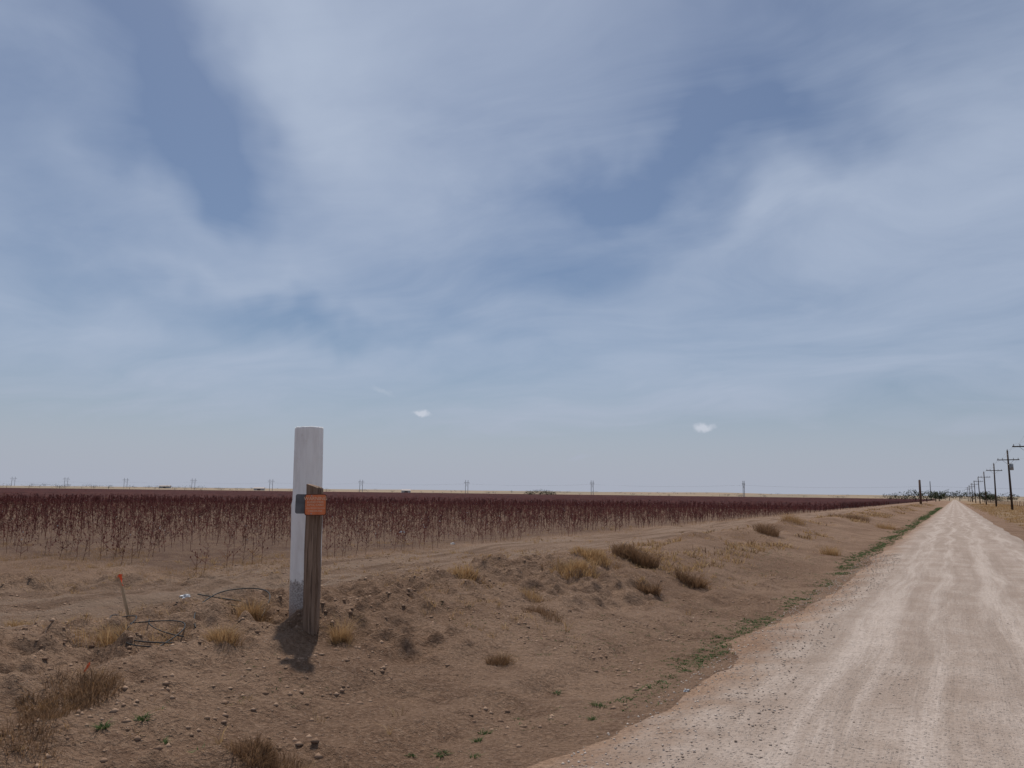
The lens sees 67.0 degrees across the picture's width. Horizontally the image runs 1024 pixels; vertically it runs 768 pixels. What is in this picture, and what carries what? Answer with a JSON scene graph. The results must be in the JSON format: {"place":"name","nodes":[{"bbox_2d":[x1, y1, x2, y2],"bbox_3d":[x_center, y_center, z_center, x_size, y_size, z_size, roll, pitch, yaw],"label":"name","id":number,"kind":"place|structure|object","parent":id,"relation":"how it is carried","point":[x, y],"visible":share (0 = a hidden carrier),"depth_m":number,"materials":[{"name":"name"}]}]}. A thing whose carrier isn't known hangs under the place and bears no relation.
{"place":"outdoors","nodes":[
{"label":"outdoors","id":0,"kind":"place"},
{"bbox_2d":[0,488,929,568],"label":"cotton field","id":1,"kind":"structure","parent":0,"point":[636,507],"depth_m":39.77,"materials":[{"name":"brown plant"}]},
{"bbox_2d":[0,486,1023,767],"bbox_3d":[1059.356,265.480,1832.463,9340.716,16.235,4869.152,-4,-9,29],"label":"ground","id":2,"kind":"structure","parent":0,"point":[414,646],"depth_m":8.33,"materials":[{"name":"soil"}]},
{"bbox_2d":[2,616,30,626],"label":"dry grass tuft","id":3,"kind":"object","parent":2,"relation":"on","point":[14,624],"visible":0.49,"depth_m":8.54,"materials":[{"name":"plant"}]},
{"bbox_2d":[0,673,97,727],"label":"dry grass tuft","id":4,"kind":"object","parent":2,"relation":"on","point":[58,714],"visible":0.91,"depth_m":5.13,"materials":[{"name":"plant"}]},
{"bbox_2d":[0,707,109,767],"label":"dry grass tuft","id":5,"kind":"object","parent":2,"relation":"on","point":[25,733],"visible":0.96,"depth_m":4.73,"materials":[{"name":"plant"}]},
{"bbox_2d":[18,659,137,709],"bbox_3d":[-3.245,2.129,5.621,1.251,0.290,0.746,-4,-9,29],"label":"dry grass tuft","id":6,"kind":"object","parent":2,"relation":"on","point":[93,684],"visible":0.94,"depth_m":5.47,"materials":[{"name":"plant"}]},
{"bbox_2d":[45,616,156,648],"bbox_3d":[-3.618,2.200,6.904,0.847,0.388,0.930,-4,-9,29],"label":"dry grass tuft","id":7,"kind":"object","parent":2,"relation":"on","point":[109,636],"visible":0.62,"depth_m":6.92,"materials":[{"name":"plant"}]},
{"bbox_2d":[118,573,129,615],"bbox_3d":[-4.346,2.391,8.675,0.084,0.540,0.072,-14,-3,2],"label":"survey stake","id":8,"kind":"object","parent":2,"relation":"on","point":[123,593],"visible":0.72,"depth_m":8.68,"materials":[{"name":"brown wood"}]},
{"bbox_2d":[110,614,185,646],"bbox_3d":[-3.861,2.415,7.735,0.959,0.175,2.622,5,-9,-29],"label":"black cable","id":9,"kind":"object","parent":2,"relation":"on","point":[166,642],"visible":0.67,"depth_m":7.19,"materials":[{"name":"rubber"}]},
{"bbox_2d":[141,623,199,644],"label":"dry grass tuft","id":10,"kind":"object","parent":2,"relation":"on","point":[167,634],"visible":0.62,"depth_m":7.21,"materials":[{"name":"plant"}]},
{"bbox_2d":[179,594,190,597],"bbox_3d":[-4.211,2.756,9.953,0.158,0.105,0.159,5,-9,-26],"label":"plastic bag","id":11,"kind":"object","parent":2,"relation":"on","point":[186,595],"visible":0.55,"depth_m":9.95,"materials":[{"name":"white plastic"}]},
{"bbox_2d":[165,588,270,627],"bbox_3d":[-3.209,2.463,8.575,1.040,0.182,1.871,1,-8,-4],"label":"black cable","id":12,"kind":"object","parent":2,"relation":"on","point":[213,596],"visible":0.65,"depth_m":9.16,"materials":[{"name":"rubber"}]},
{"bbox_2d":[194,620,254,651],"bbox_3d":[-2.571,2.282,6.994,0.884,0.282,0.748,-4,-9,29],"label":"dry grass tuft","id":13,"kind":"object","parent":2,"relation":"on","point":[225,634],"visible":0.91,"depth_m":6.96,"materials":[{"name":"plant"}]},
{"bbox_2d":[187,726,290,767],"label":"dry grass tuft","id":14,"kind":"object","parent":2,"relation":"on","point":[245,747],"visible":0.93,"depth_m":4.83,"materials":[{"name":"plant"}]},
{"bbox_2d":[215,594,287,623],"bbox_3d":[-2.559,2.383,8.120,1.248,0.443,0.924,0,-8,2],"label":"dry grass tuft","id":15,"kind":"object","parent":2,"relation":"on","point":[257,612],"visible":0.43,"depth_m":8.13,"materials":[{"name":"plant"}]},
{"bbox_2d":[254,736,331,767],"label":"dry grass tuft","id":16,"kind":"object","parent":2,"relation":"on","point":[288,761],"visible":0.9,"depth_m":4.91,"materials":[{"name":"plant"}]},
{"bbox_2d":[289,426,323,615],"bbox_3d":[-2.289,1.564,8.630,0.344,2.166,0.342,-5,-10,29],"label":"white pipe","id":17,"kind":"object","parent":2,"relation":"on","point":[308,455],"visible":0.64,"depth_m":8.56,"materials":[{"name":"paint"}]},
{"bbox_2d":[295,494,305,513],"bbox_3d":[-2.132,1.220,7.879,0.130,0.195,0.078,1,-8,-5],"label":"warning sign","id":18,"kind":"object","parent":17,"relation":"attached to","point":[300,504],"visible":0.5,"depth_m":7.84,"materials":[{"name":"grey plastic"}]},
{"bbox_2d":[302,484,322,635],"bbox_3d":[-2.010,1.817,7.795,0.158,1.609,0.127,-1,-8,5],"label":"wooden post","id":19,"kind":"object","parent":2,"relation":"on","point":[312,571],"visible":0.8,"depth_m":7.74,"materials":[{"name":"brown wood"}]},
{"bbox_2d":[304,494,326,515],"bbox_3d":[-1.968,1.208,7.741,0.232,0.212,0.015,-1,-8,3],"label":"warning sign","id":20,"kind":"object","parent":19,"relation":"attached to","point":[315,504],"visible":1,"depth_m":7.74,"materials":[{"name":"orange plastic"}]},
{"bbox_2d":[311,606,371,647],"bbox_3d":[-1.641,2.398,7.660,0.837,0.384,0.857,0,-8,3],"label":"dry grass tuft","id":21,"kind":"object","parent":2,"relation":"on","point":[340,636],"visible":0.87,"depth_m":7.61,"materials":[{"name":"plant"}]},
{"bbox_2d":[333,758,381,767],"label":"dry grass tuft","id":22,"kind":"object","parent":2,"relation":"on","point":[352,764],"visible":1,"depth_m":4.99,"materials":[{"name":"plant"}]},
{"bbox_2d":[0,546,838,767],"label":"soil clods","id":23,"kind":"object","parent":2,"relation":"on","point":[159,747],"visible":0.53,"depth_m":6.95,"materials":[{"name":"soil"}]},
{"bbox_2d":[0,488,934,509],"bbox_3d":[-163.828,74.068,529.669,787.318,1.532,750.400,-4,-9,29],"label":"cotton canopy","id":24,"kind":"object","parent":2,"relation":"on","point":[396,495],"visible":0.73,"depth_m":115.18,"materials":[{"name":"brown plant"}]},
{"bbox_2d":[449,562,489,586],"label":"dry grass tuft","id":25,"kind":"object","parent":2,"relation":"on","point":[467,571],"visible":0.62,"depth_m":11.81,"materials":[{"name":"plant"}]},
{"bbox_2d":[479,648,518,665],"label":"dry grass tuft","id":26,"kind":"object","parent":2,"relation":"on","point":[500,661],"visible":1,"depth_m":7.72,"materials":[{"name":"plant"}]},
{"bbox_2d":[0,483,1023,502],"bbox_3d":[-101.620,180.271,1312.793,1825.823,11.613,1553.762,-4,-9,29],"label":"distant trees","id":27,"kind":"object","parent":2,"relation":"on","point":[935,495],"visible":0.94,"depth_m":486.62,"materials":[{"name":"green plant"}]},
{"bbox_2d":[87,507,942,767],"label":"green weeds","id":28,"kind":"object","parent":2,"relation":"on","point":[873,549],"visible":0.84,"depth_m":9.35,"materials":[{"name":"green plant"}]},
{"bbox_2d":[515,585,552,602],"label":"dry grass tuft","id":29,"kind":"object","parent":2,"relation":"on","point":[536,598],"visible":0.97,"depth_m":10.65,"materials":[{"name":"plant"}]},
{"bbox_2d":[525,490,555,494],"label":"bush","id":30,"kind":"object","parent":2,"relation":"on","point":[546,493],"visible":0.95,"depth_m":440.17,"materials":[{"name":"green plant"}]},
{"bbox_2d":[513,601,573,629],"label":"dry grass tuft","id":31,"kind":"object","parent":2,"relation":"on","point":[544,611],"visible":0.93,"depth_m":9.77,"materials":[{"name":"plant"}]},
{"bbox_2d":[495,556,632,586],"bbox_3d":[0.827,3.146,13.059,2.384,0.517,1.885,1,-8,-5],"label":"dry grass tuft","id":32,"kind":"object","parent":2,"relation":"on","point":[575,566],"visible":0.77,"depth_m":13.16,"materials":[{"name":"plant"}]},
{"bbox_2d":[542,546,628,569],"bbox_3d":[1.478,3.243,14.430,1.366,0.505,2.260,-4,-9,29],"label":"dry grass tuft","id":33,"kind":"object","parent":2,"relation":"on","point":[597,556],"visible":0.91,"depth_m":14.41,"materials":[{"name":"plant"}]},
{"bbox_2d":[607,539,675,578],"bbox_3d":[2.530,3.438,15.409,1.599,0.699,1.837,-2,-8,16],"label":"dry grass tuft","id":34,"kind":"object","parent":2,"relation":"on","point":[638,558],"visible":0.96,"depth_m":15.44,"materials":[{"name":"plant"}]},
{"bbox_2d":[629,578,667,596],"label":"dry grass tuft","id":35,"kind":"object","parent":2,"relation":"on","point":[653,590],"visible":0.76,"depth_m":12.71,"materials":[{"name":"plant"}]},
{"bbox_2d":[664,562,715,589],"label":"dry grass tuft","id":36,"kind":"object","parent":2,"relation":"on","point":[696,583],"visible":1,"depth_m":14.66,"materials":[{"name":"plant"}]},
{"bbox_2d":[734,520,793,540],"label":"dry grass tuft","id":37,"kind":"object","parent":2,"relation":"on","point":[767,530],"visible":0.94,"depth_m":26.94,"materials":[{"name":"plant"}]},
{"bbox_2d":[776,513,808,526],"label":"dry grass tuft","id":38,"kind":"object","parent":2,"relation":"on","point":[786,518],"visible":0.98,"depth_m":37.54,"materials":[{"name":"plant"}]},
{"bbox_2d":[812,544,844,555],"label":"dry grass tuft","id":39,"kind":"object","parent":2,"relation":"on","point":[832,552],"visible":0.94,"depth_m":23.02,"materials":[{"name":"plant"}]},
{"bbox_2d":[828,512,893,523],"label":"dry grass tuft","id":40,"kind":"object","parent":2,"relation":"on","point":[855,516],"visible":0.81,"depth_m":50.44,"materials":[{"name":"plant"}]},
{"bbox_2d":[871,522,910,529],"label":"dry grass tuft","id":41,"kind":"object","parent":2,"relation":"on","point":[890,527],"visible":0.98,"depth_m":43.47,"materials":[{"name":"plant"}]},
{"bbox_2d":[918,480,921,503],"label":"utility pole","id":42,"kind":"object","parent":2,"relation":"on","point":[920,494],"visible":0.8,"depth_m":175.48,"materials":[{"name":"brown wood"}]},
{"bbox_2d":[973,479,982,503],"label":"utility pole","id":43,"kind":"object","parent":2,"relation":"on","point":[978,481],"visible":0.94,"depth_m":263.54,"materials":[{"name":"brown wood"}]},
{"bbox_2d":[978,472,989,504],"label":"utility pole","id":44,"kind":"object","parent":2,"relation":"on","point":[985,488],"visible":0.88,"depth_m":211.79,"materials":[{"name":"brown wood"}]},
{"bbox_2d":[986,463,1001,506],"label":"utility pole","id":45,"kind":"object","parent":2,"relation":"on","point":[994,470],"visible":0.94,"depth_m":161.98,"materials":[{"name":"brown wood"}]},
{"bbox_2d":[987,500,1023,505],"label":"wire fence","id":46,"kind":"object","parent":2,"relation":"on","point":[1006,503],"visible":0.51,"depth_m":223.63,"materials":[{"name":"grey metal"}]},
{"bbox_2d":[1001,450,1018,509],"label":"utility pole","id":47,"kind":"object","parent":2,"relation":"on","point":[1010,467],"visible":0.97,"depth_m":117.24,"materials":[{"name":"brown wood"}]},
{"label":"transmission tower","id":48,"kind":"object","parent":2,"relation":"on","visible":0},
{"bbox_2d":[13,481,1005,488],"bbox_3d":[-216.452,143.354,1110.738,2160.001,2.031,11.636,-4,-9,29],"label":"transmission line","id":49,"kind":"object","parent":48,"relation":"attached to","point":[616,485],"visible":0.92,"depth_m":880.91,"materials":[{"name":"metal"}]},
{"bbox_2d":[0,503,1023,767],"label":"dry grass","id":50,"kind":"structure","parent":0,"point":[874,513],"depth_m":17.11,"materials":[{"name":"plant"}]},
{"bbox_2d":[0,0,1023,496],"label":"sky","id":51,"kind":"structure","parent":0,"point":[715,246],"materials":[{"name":"blue"}]},
{"bbox_2d":[527,500,1023,767],"bbox_3d":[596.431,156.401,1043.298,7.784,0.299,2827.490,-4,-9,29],"label":"gravel road","id":52,"kind":"structure","parent":0,"point":[961,705],"depth_m":6.83,"materials":[{"name":"beige gravel"}]}
]}

